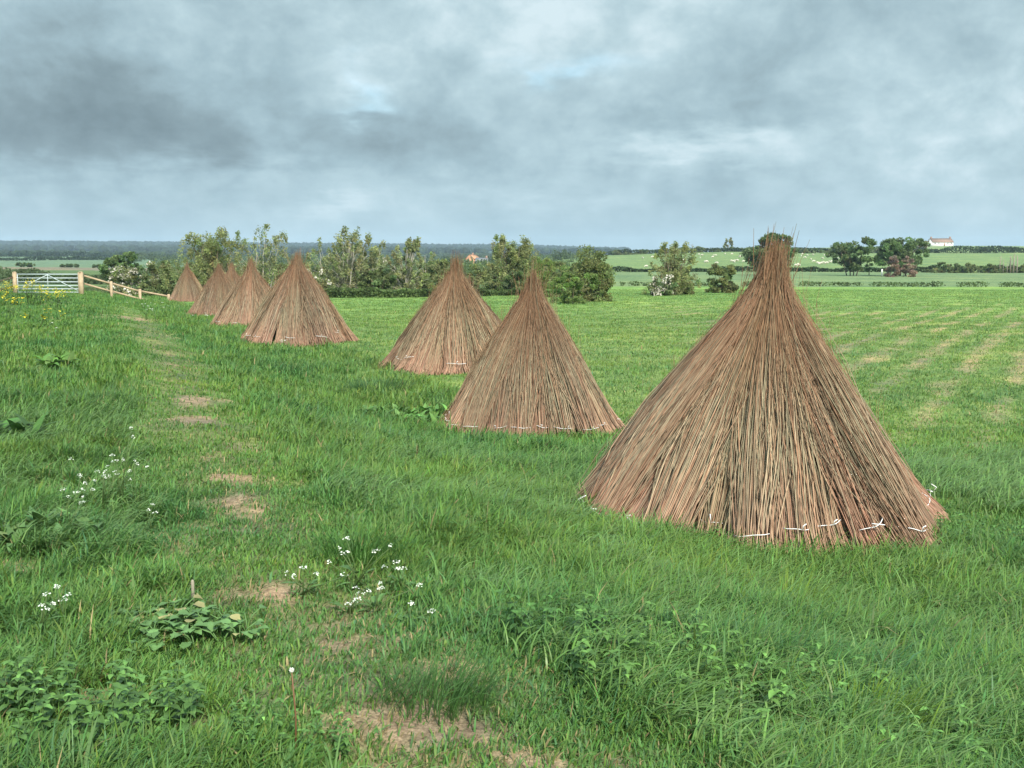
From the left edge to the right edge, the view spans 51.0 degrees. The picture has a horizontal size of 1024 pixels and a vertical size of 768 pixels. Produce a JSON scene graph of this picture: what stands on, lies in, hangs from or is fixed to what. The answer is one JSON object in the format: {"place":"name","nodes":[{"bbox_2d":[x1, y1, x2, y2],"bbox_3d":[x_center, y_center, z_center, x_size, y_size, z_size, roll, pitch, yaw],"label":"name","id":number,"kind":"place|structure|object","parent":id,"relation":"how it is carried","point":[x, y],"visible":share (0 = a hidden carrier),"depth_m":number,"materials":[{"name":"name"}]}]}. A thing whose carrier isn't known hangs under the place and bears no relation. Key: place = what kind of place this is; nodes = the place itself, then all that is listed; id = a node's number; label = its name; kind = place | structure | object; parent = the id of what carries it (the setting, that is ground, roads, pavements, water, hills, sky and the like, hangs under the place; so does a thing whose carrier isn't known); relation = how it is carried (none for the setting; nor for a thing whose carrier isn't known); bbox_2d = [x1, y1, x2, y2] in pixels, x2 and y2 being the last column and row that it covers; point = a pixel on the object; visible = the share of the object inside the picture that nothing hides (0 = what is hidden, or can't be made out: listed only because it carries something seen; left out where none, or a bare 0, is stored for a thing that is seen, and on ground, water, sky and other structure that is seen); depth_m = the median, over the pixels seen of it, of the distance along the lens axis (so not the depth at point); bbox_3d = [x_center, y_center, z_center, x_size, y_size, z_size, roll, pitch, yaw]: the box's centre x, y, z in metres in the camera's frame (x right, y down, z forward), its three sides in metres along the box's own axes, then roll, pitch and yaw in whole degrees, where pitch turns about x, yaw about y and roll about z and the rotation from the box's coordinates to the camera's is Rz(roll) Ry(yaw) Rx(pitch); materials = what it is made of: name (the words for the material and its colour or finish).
{"place":"outdoors","nodes":[
{"label":"outdoors","id":0,"kind":"place"},
{"bbox_2d":[0,286,1023,518],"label":"field grass","id":1,"kind":"structure","parent":0,"point":[282,400],"depth_m":19.60,"materials":[{"name":"green plant"}]},
{"bbox_2d":[0,246,1023,767],"bbox_3d":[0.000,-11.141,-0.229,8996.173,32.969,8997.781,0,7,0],"label":"ground","id":2,"kind":"structure","parent":0,"point":[738,278],"depth_m":18.04,"materials":[{"name":"green plant"}]},
{"bbox_2d":[1,295,27,316],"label":"charlock plant","id":3,"kind":"object","parent":2,"relation":"on","point":[12,302],"visible":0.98,"depth_m":32.28,"materials":[{"name":"green plant"}]},
{"bbox_2d":[8,281,34,304],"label":"charlock plant","id":4,"kind":"object","parent":2,"relation":"on","point":[17,294],"visible":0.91,"depth_m":43.85,"materials":[{"name":"green plant"}]},
{"bbox_2d":[0,412,54,437],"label":"dock plant","id":5,"kind":"object","parent":2,"relation":"on","point":[14,424],"visible":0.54,"depth_m":10.01,"materials":[{"name":"green plant"}]},
{"bbox_2d":[22,277,45,304],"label":"charlock plant","id":6,"kind":"object","parent":2,"relation":"on","point":[35,294],"visible":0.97,"depth_m":43.97,"materials":[{"name":"green plant"}]},
{"bbox_2d":[18,592,67,631],"bbox_3d":[-2.023,1.003,4.679,0.180,0.232,0.209,0,7,0],"label":"cow parsley","id":7,"kind":"object","parent":2,"relation":"on","point":[42,615],"visible":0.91,"depth_m":4.65,"materials":[{"name":"green plant"}]},
{"bbox_2d":[21,308,67,327],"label":"charlock plant","id":8,"kind":"object","parent":2,"relation":"on","point":[44,317],"visible":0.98,"depth_m":26.32,"materials":[{"name":"green plant"}]},
{"bbox_2d":[0,256,107,260],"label":"field hedge","id":9,"kind":"object","parent":2,"relation":"on","point":[58,257],"visible":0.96,"depth_m":568.85,"materials":[{"name":"green plant"}]},
{"bbox_2d":[32,350,82,367],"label":"dock plant","id":10,"kind":"object","parent":2,"relation":"on","point":[54,361],"visible":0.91,"depth_m":16.59,"materials":[{"name":"green plant"}]},
{"bbox_2d":[0,506,119,552],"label":"dock plant","id":11,"kind":"object","parent":2,"relation":"on","point":[33,515],"visible":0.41,"depth_m":6.29,"materials":[{"name":"green plant"}]},
{"bbox_2d":[42,584,78,620],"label":"cow parsley","id":12,"kind":"object","parent":2,"relation":"on","point":[53,607],"visible":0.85,"depth_m":4.78,"materials":[{"name":"green plant"}]},
{"bbox_2d":[58,491,85,530],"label":"cow parsley","id":13,"kind":"object","parent":2,"relation":"on","point":[72,507],"visible":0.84,"depth_m":6.41,"materials":[{"name":"green plant"}]},
{"bbox_2d":[0,266,161,283],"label":"field hedge","id":14,"kind":"object","parent":2,"relation":"on","point":[6,272],"visible":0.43,"depth_m":116.31,"materials":[{"name":"green plant"}]},
{"bbox_2d":[0,249,161,256],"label":"valley trees","id":15,"kind":"object","parent":2,"relation":"on","point":[62,251],"visible":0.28,"depth_m":898.03,"materials":[{"name":"green plant"}]},
{"bbox_2d":[78,272,83,293],"bbox_3d":[-25.994,-5.880,64.762,0.332,1.798,0.302,4,8,27],"label":"gate post","id":16,"kind":"object","parent":2,"relation":"on","point":[81,282],"visible":0.82,"depth_m":64.65,"materials":[{"name":"brown wood"}]},
{"bbox_2d":[16,274,78,292],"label":"field gate","id":17,"kind":"structure","parent":16,"relation":"attached to","point":[47,278],"depth_m":64.71,"materials":[{"name":"metal"}]},
{"bbox_2d":[0,251,176,257],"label":"field hedge","id":18,"kind":"object","parent":2,"relation":"on","point":[52,254],"visible":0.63,"depth_m":793.39,"materials":[{"name":"green plant"}]},
{"bbox_2d":[44,379,146,406],"bbox_3d":[-4.703,0.078,12.190,1.384,0.367,1.122,0,7,0],"label":"grass tussock","id":19,"kind":"object","parent":2,"relation":"on","point":[93,392],"depth_m":12.20,"materials":[{"name":"green plant"}]},
{"bbox_2d":[68,457,130,512],"bbox_3d":[-2.643,0.678,6.954,0.388,0.443,0.194,0,7,0],"label":"cow parsley","id":20,"kind":"object","parent":2,"relation":"on","point":[103,495],"visible":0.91,"depth_m":6.94,"materials":[{"name":"green plant"}]},
{"bbox_2d":[0,639,206,760],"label":"nettle patch","id":21,"kind":"object","parent":2,"relation":"on","point":[132,700],"visible":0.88,"depth_m":3.67,"materials":[{"name":"green plant"}]},
{"bbox_2d":[93,462,138,498],"bbox_3d":[-2.669,0.675,7.276,0.324,0.308,0.202,0,7,0],"label":"cow parsley","id":22,"kind":"object","parent":2,"relation":"on","point":[111,487],"visible":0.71,"depth_m":7.29,"materials":[{"name":"green plant"}]},
{"bbox_2d":[109,426,134,505],"bbox_3d":[-2.595,0.572,7.150,0.190,0.576,0.170,-4,8,-33],"label":"cow parsley","id":23,"kind":"object","parent":2,"relation":"on","point":[123,481],"visible":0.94,"depth_m":7.16,"materials":[{"name":"green plant"}]},
{"bbox_2d":[98,251,146,281],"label":"round tree","id":24,"kind":"object","parent":2,"relation":"on","point":[114,260],"visible":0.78,"depth_m":103.83,"materials":[{"name":"green plant"}]},
{"bbox_2d":[84,275,169,298],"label":"post and rail fence","id":25,"kind":"object","parent":2,"relation":"on","point":[111,291],"visible":0.71,"depth_m":66.08,"materials":[{"name":"brown wood"}]},
{"bbox_2d":[106,261,165,295],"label":"hawthorn bush","id":26,"kind":"object","parent":2,"relation":"on","point":[124,275],"visible":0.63,"depth_m":74.98,"materials":[{"name":"white plant"}]},
{"bbox_2d":[123,460,148,504],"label":"cow parsley","id":27,"kind":"object","parent":2,"relation":"on","point":[131,494],"visible":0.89,"depth_m":7.20,"materials":[{"name":"green plant"}]},
{"bbox_2d":[139,503,158,532],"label":"cow parsley","id":28,"kind":"object","parent":2,"relation":"on","point":[149,521],"visible":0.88,"depth_m":6.72,"materials":[{"name":"green plant"}]},
{"bbox_2d":[140,260,176,296],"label":"leafy bush","id":29,"kind":"object","parent":2,"relation":"on","point":[151,285],"visible":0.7,"depth_m":73.59,"materials":[{"name":"green plant"}]},
{"bbox_2d":[87,593,268,650],"bbox_3d":[-1.429,1.066,4.724,0.747,0.132,0.588,2,7,19],"label":"burdock plant","id":30,"kind":"object","parent":2,"relation":"on","point":[176,628],"visible":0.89,"depth_m":4.69,"materials":[{"name":"green plant"}]},
{"bbox_2d":[169,261,201,301],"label":"willow stook","id":31,"kind":"object","parent":2,"relation":"on","point":[187,287],"visible":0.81,"depth_m":65.19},
{"bbox_2d":[158,226,253,293],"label":"willow tree","id":32,"kind":"object","parent":2,"relation":"on","point":[199,268],"visible":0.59,"depth_m":72.78,"materials":[{"name":"green plant"}]},
{"bbox_2d":[188,260,234,315],"bbox_3d":[-12.708,-4.107,46.938,3.222,2.599,3.173,4,8,31],"label":"willow stook","id":33,"kind":"object","parent":2,"relation":"on","point":[215,290],"visible":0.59,"depth_m":46.18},
{"bbox_2d":[108,694,352,761],"bbox_3d":[-0.936,1.170,3.597,0.822,0.182,0.289,0,7,0],"label":"nettle patch","id":34,"kind":"object","parent":2,"relation":"on","point":[344,744],"visible":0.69,"depth_m":3.60,"materials":[{"name":"green plant"}]},
{"bbox_2d":[225,260,239,283],"bbox_3d":[-14.250,-5.000,54.815,2.962,2.662,3.022,4,8,32],"label":"willow stook","id":35,"kind":"object","parent":2,"relation":"on","point":[233,274],"visible":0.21,"depth_m":54.51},
{"bbox_2d":[210,256,271,326],"bbox_3d":[-9.034,-3.169,37.324,2.901,2.637,2.959,-5,8,-33],"label":"willow stook","id":36,"kind":"object","parent":2,"relation":"on","point":[247,293],"visible":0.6,"depth_m":36.82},
{"bbox_2d":[234,224,290,287],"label":"birch tree","id":37,"kind":"object","parent":2,"relation":"on","point":[266,252],"visible":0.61,"depth_m":77.03,"materials":[{"name":"green plant"}]},
{"bbox_2d":[289,667,296,754],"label":"dandelion stalk","id":38,"kind":"object","parent":2,"relation":"on","point":[291,670],"visible":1,"depth_m":3.53,"materials":[{"name":"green plant"}]},
{"bbox_2d":[241,248,357,346],"bbox_3d":[-5.889,-2.392,29.549,3.393,2.723,3.342,-1,7,-6],"label":"willow stook","id":39,"kind":"object","parent":2,"relation":"on","point":[297,304],"visible":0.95,"depth_m":28.90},
{"bbox_2d":[282,566,344,598],"bbox_3d":[-0.961,0.966,5.248,0.334,0.174,0.159,0,7,0],"label":"cow parsley","id":40,"kind":"object","parent":2,"relation":"on","point":[312,581],"visible":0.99,"depth_m":5.24,"materials":[{"name":"green plant"}]},
{"bbox_2d":[0,240,629,254],"bbox_3d":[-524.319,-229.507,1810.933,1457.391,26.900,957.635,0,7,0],"label":"ridge woodland","id":41,"kind":"object","parent":2,"relation":"on","point":[113,247],"visible":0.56,"depth_m":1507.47,"materials":[{"name":"green plant"}]},
{"bbox_2d":[307,269,331,296],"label":"hawthorn bush","id":42,"kind":"object","parent":2,"relation":"on","point":[325,283],"visible":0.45,"depth_m":71.87,"materials":[{"name":"white plant"}]},
{"bbox_2d":[305,237,350,292],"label":"birch tree","id":43,"kind":"object","parent":2,"relation":"on","point":[331,254],"visible":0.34,"depth_m":79.46,"materials":[{"name":"green plant"}]},
{"bbox_2d":[327,585,371,617],"bbox_3d":[-0.774,1.029,5.045,0.232,0.138,0.160,0,7,0],"label":"cow parsley","id":44,"kind":"object","parent":2,"relation":"on","point":[349,606],"visible":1,"depth_m":5.07,"materials":[{"name":"green plant"}]},
{"bbox_2d":[322,226,382,294],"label":"birch tree","id":45,"kind":"object","parent":2,"relation":"on","point":[346,262],"visible":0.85,"depth_m":77.36,"materials":[{"name":"green plant"}]},
{"bbox_2d":[279,513,425,569],"bbox_3d":[-0.829,0.866,5.861,0.793,0.260,0.674,3,7,21],"label":"grass tussock","id":46,"kind":"object","parent":2,"relation":"on","point":[353,549],"depth_m":5.89,"materials":[{"name":"green plant"}]},
{"bbox_2d":[327,536,391,593],"bbox_3d":[-0.751,0.903,5.353,0.327,0.289,0.158,0,7,0],"label":"cow parsley","id":47,"kind":"object","parent":2,"relation":"on","point":[348,566],"visible":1,"depth_m":5.36,"materials":[{"name":"green plant"}]},
{"bbox_2d":[134,250,588,260],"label":"valley trees","id":48,"kind":"object","parent":2,"relation":"on","point":[443,255],"visible":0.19,"depth_m":923.62,"materials":[{"name":"green plant"}]},
{"bbox_2d":[125,249,598,266],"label":"valley scrub","id":49,"kind":"object","parent":2,"relation":"on","point":[566,255],"visible":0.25,"depth_m":500.11,"materials":[{"name":"green plant"}]},
{"bbox_2d":[340,239,390,290],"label":"birch tree","id":50,"kind":"object","parent":2,"relation":"on","point":[378,253],"visible":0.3,"depth_m":78.78,"materials":[{"name":"green plant"}]},
{"bbox_2d":[153,253,593,279],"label":"valley scrub","id":51,"kind":"object","parent":2,"relation":"on","point":[467,269],"visible":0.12,"depth_m":184.01,"materials":[{"name":"green plant"}]},
{"bbox_2d":[324,374,425,392],"bbox_3d":[-2.495,-0.025,19.577,1.920,0.344,1.486,0,7,0],"label":"grass tussock","id":52,"kind":"object","parent":2,"relation":"on","point":[366,382],"depth_m":19.60,"materials":[{"name":"green plant"}]},
{"bbox_2d":[357,265,396,295],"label":"leafy bush","id":53,"kind":"object","parent":2,"relation":"on","point":[378,275],"visible":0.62,"depth_m":75.58,"materials":[{"name":"green plant"}]},
{"bbox_2d":[357,581,422,615],"bbox_3d":[-0.587,1.009,5.120,0.320,0.166,0.163,-1,7,-8],"label":"cow parsley","id":54,"kind":"object","parent":2,"relation":"on","point":[375,600],"visible":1,"depth_m":5.08,"materials":[{"name":"green plant"}]},
{"bbox_2d":[377,257,402,289],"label":"hawthorn bush","id":55,"kind":"object","parent":2,"relation":"on","point":[393,268],"visible":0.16,"depth_m":85.25,"materials":[{"name":"green plant"}]},
{"bbox_2d":[382,560,415,593],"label":"cow parsley","id":56,"kind":"object","parent":2,"relation":"on","point":[399,577],"visible":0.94,"depth_m":5.47,"materials":[{"name":"green plant"}]},
{"bbox_2d":[363,403,449,422],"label":"dock plant","id":57,"kind":"object","parent":2,"relation":"on","point":[425,409],"visible":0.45,"depth_m":16.87,"materials":[{"name":"green plant"}]},
{"bbox_2d":[384,236,432,288],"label":"birch tree","id":58,"kind":"object","parent":2,"relation":"on","point":[407,269],"visible":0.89,"depth_m":81.71,"materials":[{"name":"green plant"}]},
{"bbox_2d":[390,602,435,624],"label":"cow parsley","id":59,"kind":"object","parent":2,"relation":"on","point":[418,617],"visible":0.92,"depth_m":4.96,"materials":[{"name":"green plant"}]},
{"bbox_2d":[319,636,519,725],"bbox_3d":[-0.309,1.092,4.010,0.788,0.250,0.656,0,7,0],"label":"grass tussock","id":60,"kind":"object","parent":2,"relation":"on","point":[463,684],"depth_m":4.00,"materials":[{"name":"green plant"}]},
{"bbox_2d":[397,261,444,288],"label":"leafy bush","id":61,"kind":"object","parent":2,"relation":"on","point":[431,266],"visible":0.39,"depth_m":83.77,"materials":[{"name":"green plant"}]},
{"bbox_2d":[416,251,440,285],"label":"birch tree","id":62,"kind":"object","parent":2,"relation":"on","point":[430,259],"visible":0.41,"depth_m":85.17,"materials":[{"name":"green plant"}]},
{"bbox_2d":[378,252,498,375],"bbox_3d":[-1.295,-1.571,23.304,3.404,2.692,3.186,0,7,0],"label":"willow stook","id":63,"kind":"object","parent":2,"relation":"on","point":[438,330],"visible":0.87,"depth_m":22.70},
{"bbox_2d":[422,258,461,285],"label":"leafy bush","id":64,"kind":"object","parent":2,"relation":"on","point":[443,262],"visible":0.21,"depth_m":87.72,"materials":[{"name":"green plant"}]},
{"bbox_2d":[321,287,564,297],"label":"field hedge","id":65,"kind":"object","parent":2,"relation":"on","point":[388,293],"visible":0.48,"depth_m":71.98,"materials":[{"name":"green plant"}]},
{"bbox_2d":[463,274,501,331],"bbox_3d":[-1.065,-1.798,27.442,2.709,2.065,2.656,0,7,-1],"label":"willow stook","id":66,"kind":"object","parent":2,"relation":"on","point":[495,316],"visible":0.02,"depth_m":27.36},
{"bbox_2d":[467,263,501,287],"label":"leafy bush","id":67,"kind":"object","parent":2,"relation":"on","point":[478,270],"visible":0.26,"depth_m":91.13,"materials":[{"name":"green plant"}]},
{"bbox_2d":[484,270,526,294],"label":"leafy bush","id":68,"kind":"object","parent":2,"relation":"on","point":[508,283],"visible":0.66,"depth_m":77.53,"materials":[{"name":"green plant"}]},
{"bbox_2d":[0,429,1023,767],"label":"meadow grass","id":69,"kind":"structure","parent":2,"relation":"on","point":[488,531],"depth_m":5.13,"materials":[{"name":"green plant"}]},
{"bbox_2d":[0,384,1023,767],"bbox_3d":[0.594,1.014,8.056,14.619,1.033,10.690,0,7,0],"label":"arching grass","id":70,"kind":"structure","parent":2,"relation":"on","point":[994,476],"depth_m":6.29,"materials":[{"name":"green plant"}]},
{"bbox_2d":[473,233,550,290],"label":"willow tree","id":71,"kind":"object","parent":2,"relation":"on","point":[514,261],"visible":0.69,"depth_m":82.84,"materials":[{"name":"green plant"}]},
{"bbox_2d":[437,260,624,436],"bbox_3d":[0.258,-0.489,15.854,2.988,2.699,2.856,-1,7,-11],"label":"willow stook","id":72,"kind":"object","parent":2,"relation":"on","point":[528,363],"visible":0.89,"depth_m":15.19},
{"bbox_2d":[521,256,553,284],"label":"leafy bush","id":73,"kind":"object","parent":2,"relation":"on","point":[546,260],"visible":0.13,"depth_m":88.99,"materials":[{"name":"green plant"}]},
{"bbox_2d":[526,259,576,297],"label":"sallow bush","id":74,"kind":"object","parent":2,"relation":"on","point":[539,264],"visible":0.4,"depth_m":71.25,"materials":[{"name":"green plant"}]},
{"bbox_2d":[491,589,620,640],"bbox_3d":[0.200,1.078,4.863,0.602,0.294,0.324,0,7,0],"label":"nettle patch","id":75,"kind":"object","parent":2,"relation":"on","point":[546,610],"visible":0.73,"depth_m":4.84,"materials":[{"name":"green plant"}]},
{"bbox_2d":[545,261,579,289],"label":"leafy bush","id":76,"kind":"object","parent":2,"relation":"on","point":[558,265],"visible":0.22,"depth_m":94.56,"materials":[{"name":"green plant"}]},
{"bbox_2d":[544,271,603,303],"bbox_3d":[3.566,-5.506,62.057,3.004,2.004,2.889,6,9,40],"label":"sallow bush","id":77,"kind":"object","parent":2,"relation":"on","point":[573,282],"visible":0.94,"depth_m":61.88,"materials":[{"name":"green plant"}]},
{"bbox_2d":[567,244,616,301],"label":"leafy bush","id":78,"kind":"object","parent":2,"relation":"on","point":[601,269],"visible":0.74,"depth_m":65.21,"materials":[{"name":"green plant"}]},
{"bbox_2d":[649,273,678,295],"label":"hawthorn bush","id":79,"kind":"object","parent":2,"relation":"on","point":[667,288],"visible":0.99,"depth_m":75.83,"materials":[{"name":"white plant"}]},
{"bbox_2d":[641,241,701,295],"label":"willow tree","id":80,"kind":"object","parent":2,"relation":"on","point":[670,260],"visible":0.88,"depth_m":77.39,"materials":[{"name":"green plant"}]},
{"bbox_2d":[607,247,745,254],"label":"field hedge","id":81,"kind":"object","parent":2,"relation":"on","point":[738,249],"visible":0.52,"depth_m":441.88,"materials":[{"name":"green plant"}]},
{"bbox_2d":[673,265,694,294],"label":"leafy bush","id":82,"kind":"object","parent":2,"relation":"on","point":[687,290],"visible":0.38,"depth_m":79.27,"materials":[{"name":"green plant"}]},
{"bbox_2d":[563,592,821,735],"bbox_3d":[0.746,1.179,4.550,1.111,0.405,1.170,2,7,17],"label":"nettle patch","id":83,"kind":"object","parent":2,"relation":"on","point":[628,665],"visible":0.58,"depth_m":4.38,"materials":[{"name":"green plant"}]},
{"bbox_2d":[704,263,739,292],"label":"leafy bush","id":84,"kind":"object","parent":2,"relation":"on","point":[724,281],"visible":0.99,"depth_m":83.17,"materials":[{"name":"green plant"}]},
{"bbox_2d":[610,266,895,271],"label":"field hedge","id":85,"kind":"object","parent":2,"relation":"on","point":[627,269],"visible":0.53,"depth_m":210.52,"materials":[{"name":"green plant"}]},
{"bbox_2d":[574,224,950,558],"bbox_3d":[2.023,-0.004,9.219,3.568,2.753,3.416,0,7,0],"label":"willow stook","id":86,"kind":"object","parent":2,"relation":"on","point":[755,385],"visible":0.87,"depth_m":8.47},
{"bbox_2d":[739,232,799,270],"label":"oak tree","id":87,"kind":"object","parent":2,"relation":"on","point":[748,251],"visible":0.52,"depth_m":173.69,"materials":[{"name":"green plant"}]},
{"bbox_2d":[731,566,855,611],"bbox_3d":[1.615,1.256,6.396,0.951,0.292,0.817,0,7,0],"label":"grass tussock","id":88,"kind":"object","parent":2,"relation":"on","point":[786,584],"depth_m":6.48,"materials":[{"name":"green plant"}]},
{"bbox_2d":[619,281,1023,286],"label":"field hedge","id":89,"kind":"object","parent":2,"relation":"on","point":[934,284],"visible":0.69,"depth_m":108.58,"materials":[{"name":"green plant"}]},
{"bbox_2d":[824,236,877,275],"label":"oak tree","id":90,"kind":"object","parent":2,"relation":"on","point":[849,258],"visible":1,"depth_m":170.55,"materials":[{"name":"green plant"}]},
{"bbox_2d":[717,642,992,767],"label":"nettle patch","id":91,"kind":"object","parent":2,"relation":"on","point":[841,690],"visible":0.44,"depth_m":4.25,"materials":[{"name":"green plant"}]},
{"bbox_2d":[755,658,976,740],"bbox_3d":[1.375,1.284,4.294,0.942,0.279,0.744,0,7,0],"label":"grass tussock","id":92,"kind":"object","parent":2,"relation":"on","point":[907,703],"depth_m":4.36,"materials":[{"name":"green plant"}]},
{"bbox_2d":[883,255,917,276],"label":"pink bush","id":93,"kind":"object","parent":2,"relation":"on","point":[911,271],"visible":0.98,"depth_m":160.62,"materials":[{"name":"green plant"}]},
{"bbox_2d":[873,236,930,275],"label":"oak tree","id":94,"kind":"object","parent":2,"relation":"on","point":[897,247],"visible":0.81,"depth_m":167.14,"materials":[{"name":"green plant"}]},
{"bbox_2d":[793,245,1023,252],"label":"field hedge","id":95,"kind":"object","parent":2,"relation":"on","point":[972,249],"visible":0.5,"depth_m":427.38,"materials":[{"name":"green plant"}]},
{"bbox_2d":[927,237,953,245],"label":"farmhouse","id":96,"kind":"object","parent":2,"relation":"on","point":[949,241],"visible":0.92,"depth_m":691.35,"materials":[{"name":"paint"}]},
{"bbox_2d":[933,261,968,272],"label":"leafy bush","id":97,"kind":"object","parent":2,"relation":"on","point":[951,269],"visible":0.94,"depth_m":197.99,"materials":[{"name":"green plant"}]},
{"bbox_2d":[903,264,1021,271],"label":"field hedge","id":98,"kind":"object","parent":2,"relation":"on","point":[920,269],"visible":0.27,"depth_m":204.42,"materials":[{"name":"green plant"}]},
{"bbox_2d":[950,262,976,272],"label":"leafy bush","id":99,"kind":"object","parent":2,"relation":"on","point":[970,266],"visible":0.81,"depth_m":199.10,"materials":[{"name":"green plant"}]},
{"bbox_2d":[924,509,1023,543],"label":"nettle patch","id":100,"kind":"object","parent":2,"relation":"on","point":[983,523],"visible":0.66,"depth_m":8.42,"materials":[{"name":"green plant"}]},
{"bbox_2d":[969,263,1001,272],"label":"leafy bush","id":101,"kind":"object","parent":2,"relation":"on","point":[989,267],"visible":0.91,"depth_m":198.98,"materials":[{"name":"green plant"}]},
{"bbox_2d":[0,0,1023,252],"label":"sky","id":102,"kind":"structure","parent":0,"point":[633,124],"materials":[{"name":"grey"}]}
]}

